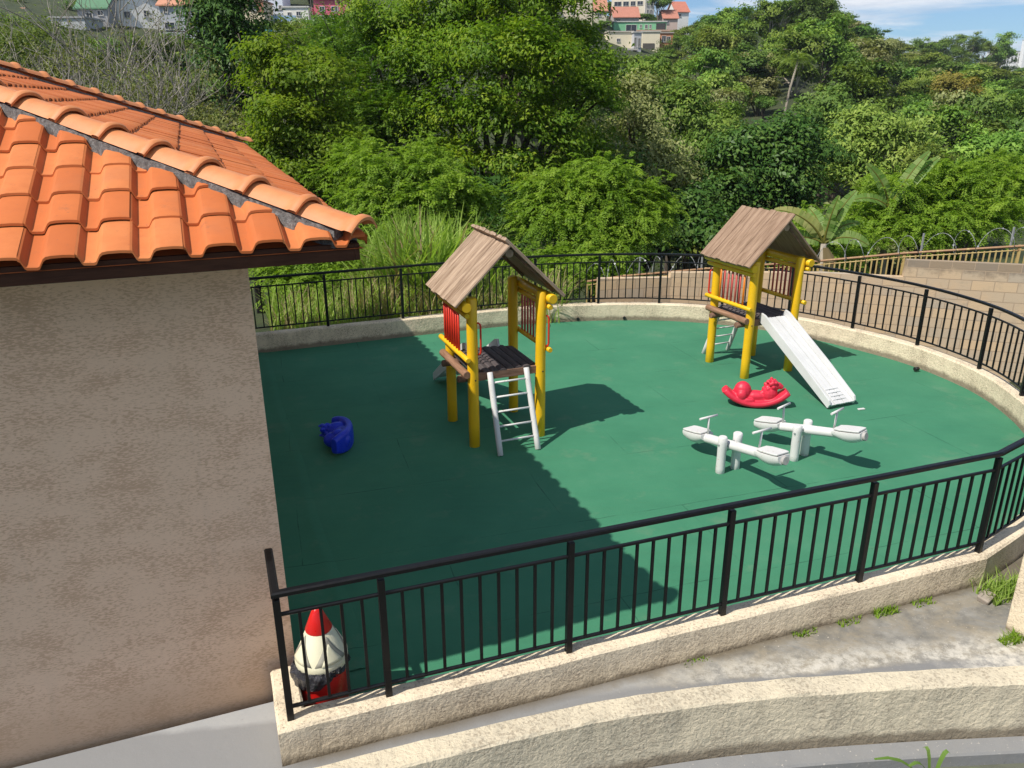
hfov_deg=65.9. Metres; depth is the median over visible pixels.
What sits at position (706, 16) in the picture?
hillside tree
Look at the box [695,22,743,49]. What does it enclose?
hillside tree
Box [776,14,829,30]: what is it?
hillside tree
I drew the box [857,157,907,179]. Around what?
hillside tree
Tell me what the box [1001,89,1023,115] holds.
hillside tree
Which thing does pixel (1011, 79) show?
hillside tree
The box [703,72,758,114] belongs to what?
hillside tree
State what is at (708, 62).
hillside tree
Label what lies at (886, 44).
hillside tree
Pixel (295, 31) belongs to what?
hillside tree
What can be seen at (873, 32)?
hillside tree
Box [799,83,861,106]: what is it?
hillside tree
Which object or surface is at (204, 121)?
scrub bush
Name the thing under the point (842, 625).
weed tuft
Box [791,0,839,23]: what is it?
hillside tree
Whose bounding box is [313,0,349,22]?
pink house
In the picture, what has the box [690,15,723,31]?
hillside tree
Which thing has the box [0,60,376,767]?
tiled house
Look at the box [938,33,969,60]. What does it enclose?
hillside tree
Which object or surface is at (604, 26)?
hillside bush
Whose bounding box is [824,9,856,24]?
hillside tree
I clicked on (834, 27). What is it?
hillside tree
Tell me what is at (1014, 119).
hillside tree
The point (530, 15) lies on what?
hillside tree
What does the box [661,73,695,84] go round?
hillside tree
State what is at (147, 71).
bare tree
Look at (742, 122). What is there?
hillside tree
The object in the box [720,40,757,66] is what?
hillside tree
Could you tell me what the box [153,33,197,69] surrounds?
hillside tree
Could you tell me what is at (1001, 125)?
hillside tree
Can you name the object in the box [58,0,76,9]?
hillside bush
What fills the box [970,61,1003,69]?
hillside tree
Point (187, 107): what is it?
hillside tree
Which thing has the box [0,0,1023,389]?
ground
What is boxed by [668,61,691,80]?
hillside bush
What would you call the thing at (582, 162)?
undergrowth bush
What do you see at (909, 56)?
hillside tree
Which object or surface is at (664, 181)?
hillside tree
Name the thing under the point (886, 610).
weed tuft
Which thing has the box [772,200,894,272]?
feathery shrub
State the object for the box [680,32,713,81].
hillside tree
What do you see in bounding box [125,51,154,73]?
hillside bush
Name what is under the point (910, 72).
hillside tree
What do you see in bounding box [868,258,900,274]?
hillside tree
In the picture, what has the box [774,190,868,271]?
banana plant
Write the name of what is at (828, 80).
hillside tree
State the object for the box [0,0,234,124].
bare tree
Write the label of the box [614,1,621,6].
window
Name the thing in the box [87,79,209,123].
scrub bush
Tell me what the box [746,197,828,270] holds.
hillside tree
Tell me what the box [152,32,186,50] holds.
hillside bush
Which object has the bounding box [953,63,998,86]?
hillside tree
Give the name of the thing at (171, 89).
scrub bush
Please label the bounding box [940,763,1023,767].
drain channel
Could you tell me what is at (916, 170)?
banana plant
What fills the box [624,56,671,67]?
hillside tree
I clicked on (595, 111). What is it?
hillside tree
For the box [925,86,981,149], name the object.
hillside tree
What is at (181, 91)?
hillside tree
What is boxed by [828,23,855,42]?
hillside tree
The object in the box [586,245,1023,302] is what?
ochre fence
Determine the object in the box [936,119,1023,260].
broadleaf tree
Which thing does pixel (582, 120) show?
hillside tree
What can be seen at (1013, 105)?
hillside tree
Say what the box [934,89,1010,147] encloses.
hillside tree
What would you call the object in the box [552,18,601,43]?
hillside tree
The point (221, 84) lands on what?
hillside tree
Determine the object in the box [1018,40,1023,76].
water tower
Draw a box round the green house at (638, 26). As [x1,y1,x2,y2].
[611,21,669,31]
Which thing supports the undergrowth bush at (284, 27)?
on the ground at (14, 6)
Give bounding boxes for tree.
[0,0,234,122]
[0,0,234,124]
[0,11,239,131]
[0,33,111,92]
[2,0,214,118]
[55,6,322,154]
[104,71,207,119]
[135,86,207,118]
[136,34,200,84]
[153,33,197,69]
[156,82,211,123]
[160,0,293,313]
[164,67,233,114]
[169,37,199,67]
[182,50,213,73]
[219,27,379,205]
[265,23,310,45]
[266,0,423,93]
[276,0,454,215]
[329,0,639,265]
[352,55,383,85]
[511,101,547,143]
[512,8,549,27]
[542,108,607,155]
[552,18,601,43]
[564,92,620,131]
[586,66,720,276]
[602,117,654,169]
[613,49,746,275]
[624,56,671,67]
[638,161,703,257]
[639,13,656,20]
[646,0,674,20]
[647,171,735,268]
[650,76,692,118]
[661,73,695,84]
[667,29,685,36]
[668,127,702,153]
[673,34,687,49]
[676,25,696,33]
[676,46,741,98]
[677,27,695,38]
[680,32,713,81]
[681,21,712,54]
[686,56,719,80]
[687,25,743,72]
[689,100,863,228]
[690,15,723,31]
[693,14,712,28]
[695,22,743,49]
[696,96,750,136]
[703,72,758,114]
[703,86,747,118]
[703,121,753,168]
[713,0,755,36]
[716,6,749,22]
[719,50,770,86]
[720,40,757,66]
[733,31,762,50]
[736,51,784,98]
[737,75,785,116]
[743,0,798,40]
[744,12,758,22]
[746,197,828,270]
[752,95,779,120]
[753,7,787,37]
[754,34,796,87]
[767,22,806,76]
[768,30,830,96]
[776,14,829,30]
[776,52,819,110]
[781,2,798,31]
[781,79,870,207]
[790,8,859,95]
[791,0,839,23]
[799,0,841,16]
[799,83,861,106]
[804,149,886,201]
[804,181,832,207]
[805,98,958,272]
[814,21,845,62]
[816,56,883,84]
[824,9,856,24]
[824,57,895,104]
[824,199,925,273]
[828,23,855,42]
[831,49,899,94]
[844,35,902,70]
[845,14,878,36]
[847,21,870,29]
[852,93,906,113]
[856,45,896,98]
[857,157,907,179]
[858,99,889,131]
[860,27,905,42]
[864,34,885,40]
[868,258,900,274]
[872,37,906,55]
[880,111,909,162]
[883,80,920,111]
[888,58,906,86]
[888,95,978,148]
[893,55,924,85]
[893,234,984,265]
[895,90,943,110]
[899,43,914,53]
[899,66,945,88]
[900,52,922,66]
[900,69,939,95]
[901,61,921,74]
[902,51,926,56]
[905,37,944,52]
[906,66,947,74]
[909,77,943,104]
[911,52,952,66]
[917,47,937,61]
[920,55,960,66]
[921,59,966,73]
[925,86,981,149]
[927,69,986,95]
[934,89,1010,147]
[936,38,954,54]
[936,119,1011,148]
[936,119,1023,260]
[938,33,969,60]
[938,105,1016,151]
[939,68,996,80]
[952,31,988,61]
[952,62,974,72]
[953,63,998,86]
[955,57,972,64]
[965,86,1007,103]
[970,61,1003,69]
[971,102,1023,133]
[972,40,999,63]
[974,31,1022,68]
[978,78,1014,103]
[990,68,1014,84]
[990,91,1023,121]
[999,73,1023,89]
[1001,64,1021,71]
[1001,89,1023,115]
[1003,71,1023,75]
[1011,79,1023,90]
[1012,67,1023,77]
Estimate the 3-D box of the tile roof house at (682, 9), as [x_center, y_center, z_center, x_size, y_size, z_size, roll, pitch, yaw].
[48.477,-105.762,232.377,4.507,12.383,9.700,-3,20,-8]
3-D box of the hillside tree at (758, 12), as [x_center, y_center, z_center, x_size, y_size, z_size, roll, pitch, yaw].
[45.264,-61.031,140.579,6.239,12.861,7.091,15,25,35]
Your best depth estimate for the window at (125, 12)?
110.39 m
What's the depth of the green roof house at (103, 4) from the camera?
107.23 m
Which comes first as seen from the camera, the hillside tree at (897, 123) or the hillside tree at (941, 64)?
the hillside tree at (897, 123)
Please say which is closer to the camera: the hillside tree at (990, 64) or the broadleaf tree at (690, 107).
the broadleaf tree at (690, 107)
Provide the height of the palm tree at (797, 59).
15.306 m
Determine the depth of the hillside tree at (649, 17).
214.78 m
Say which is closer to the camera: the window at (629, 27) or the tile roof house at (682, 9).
the window at (629, 27)
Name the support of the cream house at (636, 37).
on the ground at (14, 6)
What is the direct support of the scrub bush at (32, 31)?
on the ground at (14, 6)
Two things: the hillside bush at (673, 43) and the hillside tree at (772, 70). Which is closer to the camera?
the hillside tree at (772, 70)
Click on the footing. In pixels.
(986, 751)
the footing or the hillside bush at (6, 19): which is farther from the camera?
the hillside bush at (6, 19)
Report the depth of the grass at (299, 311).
17.02 m
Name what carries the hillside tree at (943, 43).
on the ground at (14, 6)
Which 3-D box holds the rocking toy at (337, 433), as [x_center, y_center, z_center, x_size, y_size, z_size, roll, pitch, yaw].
[-2.409,0.697,10.915,0.442,0.326,0.842,-9,22,-21]
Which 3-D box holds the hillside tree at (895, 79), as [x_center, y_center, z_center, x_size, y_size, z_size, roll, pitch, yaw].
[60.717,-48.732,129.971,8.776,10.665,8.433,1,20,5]
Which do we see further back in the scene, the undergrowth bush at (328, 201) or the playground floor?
the undergrowth bush at (328, 201)
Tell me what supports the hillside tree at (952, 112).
on the ground at (14, 6)
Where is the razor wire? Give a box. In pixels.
[587,227,1023,276]
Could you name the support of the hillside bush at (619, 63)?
on the ground at (14, 6)
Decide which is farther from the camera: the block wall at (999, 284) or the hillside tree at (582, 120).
the hillside tree at (582, 120)
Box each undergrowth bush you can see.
[258,13,338,160]
[296,8,369,134]
[320,187,341,209]
[384,133,470,182]
[548,135,631,241]
[593,141,663,301]
[598,176,691,269]
[715,201,776,270]
[766,205,823,270]
[864,137,984,258]
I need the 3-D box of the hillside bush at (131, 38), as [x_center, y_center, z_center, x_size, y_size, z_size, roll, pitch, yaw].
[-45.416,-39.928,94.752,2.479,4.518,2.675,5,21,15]
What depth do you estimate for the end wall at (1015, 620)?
6.92 m
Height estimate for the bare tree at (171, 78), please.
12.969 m
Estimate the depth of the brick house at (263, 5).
121.91 m
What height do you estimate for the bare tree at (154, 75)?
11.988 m
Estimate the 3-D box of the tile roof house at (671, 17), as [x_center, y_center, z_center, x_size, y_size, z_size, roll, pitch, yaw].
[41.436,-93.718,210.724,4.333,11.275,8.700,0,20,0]
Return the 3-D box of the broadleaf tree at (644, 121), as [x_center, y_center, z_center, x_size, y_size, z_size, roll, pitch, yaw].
[5.554,-6.700,32.403,5.723,11.946,4.607,6,21,17]
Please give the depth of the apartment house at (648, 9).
222.22 m
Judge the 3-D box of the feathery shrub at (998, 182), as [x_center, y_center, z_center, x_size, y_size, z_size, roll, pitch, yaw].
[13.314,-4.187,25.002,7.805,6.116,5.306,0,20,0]
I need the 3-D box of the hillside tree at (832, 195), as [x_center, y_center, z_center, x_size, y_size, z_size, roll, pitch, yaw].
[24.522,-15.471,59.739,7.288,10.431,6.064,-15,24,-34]
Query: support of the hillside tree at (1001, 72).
on the ground at (14, 6)
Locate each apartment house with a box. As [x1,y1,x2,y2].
[555,0,592,24]
[611,0,643,20]
[643,0,653,20]
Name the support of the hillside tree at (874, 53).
on the ground at (14, 6)
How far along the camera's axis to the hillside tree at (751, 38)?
125.59 m
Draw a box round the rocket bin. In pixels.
[290,609,350,706]
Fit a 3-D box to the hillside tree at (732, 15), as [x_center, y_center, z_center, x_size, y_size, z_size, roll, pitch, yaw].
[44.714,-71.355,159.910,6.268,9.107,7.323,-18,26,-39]
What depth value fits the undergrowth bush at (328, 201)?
26.06 m
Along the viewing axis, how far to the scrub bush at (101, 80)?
31.13 m
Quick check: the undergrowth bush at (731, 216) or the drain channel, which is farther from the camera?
the undergrowth bush at (731, 216)
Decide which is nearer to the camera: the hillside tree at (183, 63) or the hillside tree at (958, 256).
the hillside tree at (958, 256)
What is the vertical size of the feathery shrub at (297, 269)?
3.000 m
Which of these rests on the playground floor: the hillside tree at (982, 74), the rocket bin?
the rocket bin
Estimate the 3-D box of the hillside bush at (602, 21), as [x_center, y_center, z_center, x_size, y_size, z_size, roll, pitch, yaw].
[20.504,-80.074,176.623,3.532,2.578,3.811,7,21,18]
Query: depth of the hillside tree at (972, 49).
303.16 m
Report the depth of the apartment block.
389.57 m
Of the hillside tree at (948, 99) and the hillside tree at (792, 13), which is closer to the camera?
the hillside tree at (948, 99)
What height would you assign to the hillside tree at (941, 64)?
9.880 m
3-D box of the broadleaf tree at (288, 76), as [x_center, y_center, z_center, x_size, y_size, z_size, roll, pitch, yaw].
[-6.289,-5.678,24.239,5.365,9.661,5.044,0,20,0]
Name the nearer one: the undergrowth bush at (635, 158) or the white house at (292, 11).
the undergrowth bush at (635, 158)
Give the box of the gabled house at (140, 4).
[115,0,161,29]
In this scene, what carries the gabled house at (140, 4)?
on the ground at (14, 6)
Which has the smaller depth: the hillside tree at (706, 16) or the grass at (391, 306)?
the grass at (391, 306)
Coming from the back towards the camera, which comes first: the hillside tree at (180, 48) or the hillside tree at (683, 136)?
the hillside tree at (180, 48)
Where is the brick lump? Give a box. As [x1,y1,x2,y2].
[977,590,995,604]
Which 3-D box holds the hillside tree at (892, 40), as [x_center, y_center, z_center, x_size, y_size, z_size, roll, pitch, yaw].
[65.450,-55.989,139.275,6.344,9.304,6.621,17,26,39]
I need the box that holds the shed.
[47,16,104,29]
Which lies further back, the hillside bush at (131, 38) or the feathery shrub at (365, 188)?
the hillside bush at (131, 38)
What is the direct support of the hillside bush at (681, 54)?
on the ground at (14, 6)
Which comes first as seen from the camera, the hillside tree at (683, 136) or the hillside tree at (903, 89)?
the hillside tree at (683, 136)
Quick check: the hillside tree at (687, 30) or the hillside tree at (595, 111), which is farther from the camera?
the hillside tree at (687, 30)
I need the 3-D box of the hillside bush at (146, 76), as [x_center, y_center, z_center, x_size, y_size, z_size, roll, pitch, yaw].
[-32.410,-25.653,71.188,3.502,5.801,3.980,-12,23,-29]
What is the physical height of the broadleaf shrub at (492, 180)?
6.035 m
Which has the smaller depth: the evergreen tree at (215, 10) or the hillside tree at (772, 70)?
the evergreen tree at (215, 10)
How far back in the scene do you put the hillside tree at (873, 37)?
182.94 m
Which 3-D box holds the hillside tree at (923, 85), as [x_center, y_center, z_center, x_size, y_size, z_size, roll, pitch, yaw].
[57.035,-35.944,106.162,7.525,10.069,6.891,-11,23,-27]
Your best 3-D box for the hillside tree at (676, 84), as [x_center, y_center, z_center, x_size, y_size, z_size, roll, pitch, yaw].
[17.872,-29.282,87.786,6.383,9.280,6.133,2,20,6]
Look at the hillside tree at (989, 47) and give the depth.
307.90 m
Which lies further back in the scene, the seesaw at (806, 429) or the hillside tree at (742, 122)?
the hillside tree at (742, 122)
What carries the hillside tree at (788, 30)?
on the ground at (14, 6)
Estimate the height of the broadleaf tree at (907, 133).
10.788 m
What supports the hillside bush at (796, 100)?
on the ground at (14, 6)
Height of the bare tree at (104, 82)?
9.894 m
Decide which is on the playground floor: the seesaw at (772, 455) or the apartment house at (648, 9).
the seesaw at (772, 455)
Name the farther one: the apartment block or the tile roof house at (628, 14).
the apartment block
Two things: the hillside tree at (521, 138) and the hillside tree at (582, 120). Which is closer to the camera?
the hillside tree at (582, 120)
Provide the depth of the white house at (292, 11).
125.21 m
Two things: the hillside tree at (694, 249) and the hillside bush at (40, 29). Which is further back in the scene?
the hillside bush at (40, 29)
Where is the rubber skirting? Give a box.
[258,352,369,670]
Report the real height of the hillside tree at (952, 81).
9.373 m
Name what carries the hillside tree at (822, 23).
on the ground at (14, 6)
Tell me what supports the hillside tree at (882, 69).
on the ground at (14, 6)
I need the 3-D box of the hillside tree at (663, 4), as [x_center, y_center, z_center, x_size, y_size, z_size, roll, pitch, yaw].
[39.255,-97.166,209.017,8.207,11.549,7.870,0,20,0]
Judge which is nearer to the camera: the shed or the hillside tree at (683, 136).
the hillside tree at (683, 136)
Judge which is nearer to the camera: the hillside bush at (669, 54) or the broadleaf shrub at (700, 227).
the broadleaf shrub at (700, 227)
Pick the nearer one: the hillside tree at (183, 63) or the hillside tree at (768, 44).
the hillside tree at (183, 63)
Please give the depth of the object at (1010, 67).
318.76 m
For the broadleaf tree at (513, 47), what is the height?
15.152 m
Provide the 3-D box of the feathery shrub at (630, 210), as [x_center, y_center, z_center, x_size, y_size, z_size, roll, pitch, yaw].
[2.148,-3.695,21.302,5.536,4.969,4.359,0,20,0]
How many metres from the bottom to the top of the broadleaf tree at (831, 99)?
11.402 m
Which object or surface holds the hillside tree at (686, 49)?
on the ground at (14, 6)
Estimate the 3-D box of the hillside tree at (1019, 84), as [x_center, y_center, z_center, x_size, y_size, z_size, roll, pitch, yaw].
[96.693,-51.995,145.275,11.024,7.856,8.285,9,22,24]
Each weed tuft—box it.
[687,656,708,664]
[792,627,817,638]
[837,614,861,627]
[873,605,900,618]
[912,596,935,607]
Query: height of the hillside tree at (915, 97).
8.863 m
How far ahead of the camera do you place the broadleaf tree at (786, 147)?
31.73 m
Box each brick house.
[243,0,273,23]
[659,32,673,48]
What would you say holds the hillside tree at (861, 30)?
on the ground at (14, 6)
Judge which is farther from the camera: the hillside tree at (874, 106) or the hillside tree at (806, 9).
the hillside tree at (806, 9)
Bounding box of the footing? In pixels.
[649,736,1023,767]
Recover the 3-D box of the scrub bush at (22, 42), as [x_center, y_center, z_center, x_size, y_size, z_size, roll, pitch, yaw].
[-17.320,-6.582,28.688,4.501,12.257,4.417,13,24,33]
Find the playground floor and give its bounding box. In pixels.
[266,320,1023,695]
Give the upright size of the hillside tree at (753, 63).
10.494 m
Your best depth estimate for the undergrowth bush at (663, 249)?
25.67 m
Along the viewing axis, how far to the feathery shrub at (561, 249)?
19.62 m
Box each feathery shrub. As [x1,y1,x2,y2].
[248,209,379,311]
[295,124,510,271]
[487,228,648,302]
[494,150,689,302]
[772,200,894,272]
[839,148,1023,259]
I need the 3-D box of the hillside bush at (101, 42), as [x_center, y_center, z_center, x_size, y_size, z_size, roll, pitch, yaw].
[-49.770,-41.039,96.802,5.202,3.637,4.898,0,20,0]
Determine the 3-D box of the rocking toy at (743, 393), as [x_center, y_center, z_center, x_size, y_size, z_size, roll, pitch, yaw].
[3.771,0.118,12.207,1.021,0.456,0.326,3,20,8]
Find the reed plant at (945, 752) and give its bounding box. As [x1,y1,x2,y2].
[874,746,950,767]
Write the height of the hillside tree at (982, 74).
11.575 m
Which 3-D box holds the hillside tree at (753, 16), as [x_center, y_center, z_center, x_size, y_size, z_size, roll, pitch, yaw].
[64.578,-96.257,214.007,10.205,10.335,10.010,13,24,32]
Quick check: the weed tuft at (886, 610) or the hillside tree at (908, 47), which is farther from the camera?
the hillside tree at (908, 47)
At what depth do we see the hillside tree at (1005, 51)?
310.01 m
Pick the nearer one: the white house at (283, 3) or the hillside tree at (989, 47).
the white house at (283, 3)
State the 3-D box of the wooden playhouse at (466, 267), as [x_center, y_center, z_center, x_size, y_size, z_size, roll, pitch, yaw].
[-0.495,-0.922,11.621,1.594,2.903,3.270,-8,21,-20]
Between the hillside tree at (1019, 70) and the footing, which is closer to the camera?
the footing
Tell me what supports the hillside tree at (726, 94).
on the ground at (14, 6)
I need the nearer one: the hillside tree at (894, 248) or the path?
the path
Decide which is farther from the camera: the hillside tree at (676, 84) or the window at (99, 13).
the window at (99, 13)
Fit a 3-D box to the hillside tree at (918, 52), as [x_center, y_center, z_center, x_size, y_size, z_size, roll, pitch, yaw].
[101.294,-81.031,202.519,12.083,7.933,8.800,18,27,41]
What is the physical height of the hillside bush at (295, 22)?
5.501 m
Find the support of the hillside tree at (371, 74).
on the ground at (14, 6)
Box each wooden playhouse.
[425,224,564,455]
[700,205,855,407]
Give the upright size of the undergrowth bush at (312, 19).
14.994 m
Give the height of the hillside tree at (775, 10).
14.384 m
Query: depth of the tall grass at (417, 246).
17.44 m
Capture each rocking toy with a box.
[318,416,353,453]
[722,377,790,407]
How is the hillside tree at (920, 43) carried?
on the ground at (14, 6)
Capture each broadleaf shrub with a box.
[450,165,546,278]
[649,170,733,270]
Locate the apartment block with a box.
[986,51,1019,70]
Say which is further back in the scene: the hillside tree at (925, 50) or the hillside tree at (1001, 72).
the hillside tree at (925, 50)
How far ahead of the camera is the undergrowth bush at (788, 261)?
26.44 m
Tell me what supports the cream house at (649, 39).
on the ground at (14, 6)
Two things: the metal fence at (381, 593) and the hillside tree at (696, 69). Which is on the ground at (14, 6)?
the hillside tree at (696, 69)
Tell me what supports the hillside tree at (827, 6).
on the ground at (14, 6)
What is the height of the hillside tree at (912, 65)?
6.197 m
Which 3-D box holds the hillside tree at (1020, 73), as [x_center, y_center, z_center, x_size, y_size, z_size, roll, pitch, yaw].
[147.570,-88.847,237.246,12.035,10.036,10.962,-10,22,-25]
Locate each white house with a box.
[268,0,290,15]
[271,6,313,23]
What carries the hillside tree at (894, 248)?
on the ground at (14, 6)
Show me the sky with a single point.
(908, 20)
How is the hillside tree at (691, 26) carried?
on the ground at (14, 6)
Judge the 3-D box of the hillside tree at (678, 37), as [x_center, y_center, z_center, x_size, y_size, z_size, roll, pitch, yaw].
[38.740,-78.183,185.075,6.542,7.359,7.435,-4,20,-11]
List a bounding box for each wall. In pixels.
[256,302,1023,766]
[315,666,1023,767]
[596,258,1023,382]
[1005,556,1023,638]
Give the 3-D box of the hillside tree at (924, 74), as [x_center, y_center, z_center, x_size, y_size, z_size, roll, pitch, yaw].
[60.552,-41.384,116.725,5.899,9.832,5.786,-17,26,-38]
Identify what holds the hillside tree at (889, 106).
on the ground at (14, 6)
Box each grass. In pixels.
[253,280,392,330]
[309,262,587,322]
[340,200,540,314]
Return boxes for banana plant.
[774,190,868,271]
[853,151,940,274]
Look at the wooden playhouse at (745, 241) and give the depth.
13.18 m
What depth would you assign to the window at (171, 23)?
109.48 m
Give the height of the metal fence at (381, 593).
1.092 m
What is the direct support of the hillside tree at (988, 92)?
on the ground at (14, 6)
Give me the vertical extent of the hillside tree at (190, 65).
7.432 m
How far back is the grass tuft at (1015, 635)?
6.89 m
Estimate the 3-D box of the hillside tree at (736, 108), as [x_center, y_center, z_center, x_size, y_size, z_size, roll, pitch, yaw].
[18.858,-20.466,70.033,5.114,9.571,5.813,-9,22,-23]
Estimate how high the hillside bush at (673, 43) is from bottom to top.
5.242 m
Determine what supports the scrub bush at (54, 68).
on the ground at (14, 6)
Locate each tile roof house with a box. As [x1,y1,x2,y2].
[155,0,206,38]
[592,0,607,23]
[609,7,640,20]
[659,10,678,30]
[667,1,689,33]
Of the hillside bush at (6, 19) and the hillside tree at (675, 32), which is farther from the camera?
the hillside tree at (675, 32)
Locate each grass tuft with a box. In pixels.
[969,565,1019,605]
[996,627,1023,646]
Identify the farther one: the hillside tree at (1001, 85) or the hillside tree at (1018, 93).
the hillside tree at (1001, 85)
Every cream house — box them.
[602,31,637,50]
[631,31,642,51]
[641,31,660,51]
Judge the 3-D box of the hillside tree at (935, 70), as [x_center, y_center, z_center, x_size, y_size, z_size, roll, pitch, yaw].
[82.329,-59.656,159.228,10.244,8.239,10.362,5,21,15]
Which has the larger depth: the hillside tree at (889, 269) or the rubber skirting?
the hillside tree at (889, 269)
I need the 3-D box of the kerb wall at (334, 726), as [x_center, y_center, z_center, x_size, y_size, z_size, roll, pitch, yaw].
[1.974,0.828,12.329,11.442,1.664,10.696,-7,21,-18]
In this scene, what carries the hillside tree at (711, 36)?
on the ground at (14, 6)
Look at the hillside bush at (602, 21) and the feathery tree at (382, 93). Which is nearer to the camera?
the feathery tree at (382, 93)
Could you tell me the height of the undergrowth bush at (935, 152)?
9.238 m
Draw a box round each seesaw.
[683,414,789,473]
[754,402,867,461]
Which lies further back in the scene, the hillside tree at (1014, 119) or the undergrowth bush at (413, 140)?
the hillside tree at (1014, 119)
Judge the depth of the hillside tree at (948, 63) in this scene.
180.15 m
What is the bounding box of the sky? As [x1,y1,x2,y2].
[607,0,1023,61]
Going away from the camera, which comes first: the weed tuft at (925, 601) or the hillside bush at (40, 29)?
the weed tuft at (925, 601)
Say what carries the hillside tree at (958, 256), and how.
on the ground at (14, 6)
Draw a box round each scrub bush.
[0,0,118,78]
[0,15,64,75]
[20,39,111,92]
[72,43,169,106]
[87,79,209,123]
[104,59,247,123]
[180,93,251,131]
[190,104,284,143]
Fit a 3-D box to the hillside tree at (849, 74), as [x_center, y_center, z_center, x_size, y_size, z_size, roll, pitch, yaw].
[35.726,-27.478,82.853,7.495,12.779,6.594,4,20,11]
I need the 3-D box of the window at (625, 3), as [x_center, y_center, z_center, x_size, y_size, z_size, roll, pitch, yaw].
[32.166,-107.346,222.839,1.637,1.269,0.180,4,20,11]
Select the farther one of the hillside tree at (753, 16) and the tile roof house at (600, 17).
the hillside tree at (753, 16)
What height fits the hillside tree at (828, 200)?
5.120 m
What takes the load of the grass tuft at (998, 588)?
on the path
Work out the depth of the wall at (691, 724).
5.97 m
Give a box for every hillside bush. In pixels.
[0,10,23,24]
[20,20,64,40]
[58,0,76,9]
[85,34,122,48]
[93,38,127,64]
[122,31,142,52]
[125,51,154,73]
[128,65,156,85]
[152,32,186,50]
[290,17,310,25]
[596,24,607,33]
[598,20,610,27]
[617,55,630,71]
[649,48,677,64]
[652,37,682,58]
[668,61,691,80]
[671,50,687,63]
[793,98,806,107]
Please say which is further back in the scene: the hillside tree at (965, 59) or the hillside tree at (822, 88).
the hillside tree at (965, 59)
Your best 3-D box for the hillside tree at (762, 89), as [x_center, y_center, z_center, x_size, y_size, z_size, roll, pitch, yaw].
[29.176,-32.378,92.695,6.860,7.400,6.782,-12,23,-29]
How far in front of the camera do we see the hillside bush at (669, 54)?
133.38 m
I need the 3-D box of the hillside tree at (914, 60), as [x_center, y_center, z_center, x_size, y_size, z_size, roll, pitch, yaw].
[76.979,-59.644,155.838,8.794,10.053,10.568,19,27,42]
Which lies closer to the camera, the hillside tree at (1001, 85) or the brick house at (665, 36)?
the hillside tree at (1001, 85)
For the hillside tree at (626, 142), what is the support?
on the ground at (14, 6)
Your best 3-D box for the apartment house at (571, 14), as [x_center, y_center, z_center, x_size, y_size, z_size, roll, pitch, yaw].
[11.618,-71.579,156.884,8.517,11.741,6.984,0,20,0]
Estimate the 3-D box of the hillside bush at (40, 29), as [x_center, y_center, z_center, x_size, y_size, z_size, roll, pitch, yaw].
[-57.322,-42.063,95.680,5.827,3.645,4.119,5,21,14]
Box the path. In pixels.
[14,555,1023,767]
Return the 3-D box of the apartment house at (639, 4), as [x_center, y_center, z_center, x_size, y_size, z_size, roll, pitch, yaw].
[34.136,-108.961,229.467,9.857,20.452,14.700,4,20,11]
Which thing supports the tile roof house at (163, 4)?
on the ground at (14, 6)
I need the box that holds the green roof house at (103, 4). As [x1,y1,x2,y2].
[73,0,118,26]
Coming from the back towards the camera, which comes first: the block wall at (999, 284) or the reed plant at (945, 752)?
the block wall at (999, 284)
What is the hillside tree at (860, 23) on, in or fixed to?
on the ground at (14, 6)
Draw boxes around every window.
[97,10,103,15]
[124,11,129,17]
[164,22,175,29]
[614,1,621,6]
[623,1,628,5]
[626,24,636,30]
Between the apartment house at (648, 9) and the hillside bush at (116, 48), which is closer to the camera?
the hillside bush at (116, 48)
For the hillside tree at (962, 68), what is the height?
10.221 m
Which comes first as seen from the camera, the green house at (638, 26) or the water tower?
the green house at (638, 26)
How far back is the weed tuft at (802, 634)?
7.00 m
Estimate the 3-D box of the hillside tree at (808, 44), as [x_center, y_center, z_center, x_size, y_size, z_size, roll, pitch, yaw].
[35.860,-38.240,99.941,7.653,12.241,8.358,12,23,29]
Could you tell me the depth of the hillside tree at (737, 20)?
141.26 m
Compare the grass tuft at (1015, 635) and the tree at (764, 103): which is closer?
the grass tuft at (1015, 635)
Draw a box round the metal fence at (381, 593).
[249,253,1023,721]
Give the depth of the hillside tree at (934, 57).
174.58 m
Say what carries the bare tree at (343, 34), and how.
on the ground at (14, 6)
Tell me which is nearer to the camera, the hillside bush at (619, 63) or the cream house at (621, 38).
the hillside bush at (619, 63)
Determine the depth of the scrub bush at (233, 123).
24.63 m
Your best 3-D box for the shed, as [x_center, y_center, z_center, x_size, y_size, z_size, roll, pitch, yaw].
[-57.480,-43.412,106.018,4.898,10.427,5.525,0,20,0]
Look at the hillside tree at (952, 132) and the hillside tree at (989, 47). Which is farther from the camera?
the hillside tree at (989, 47)

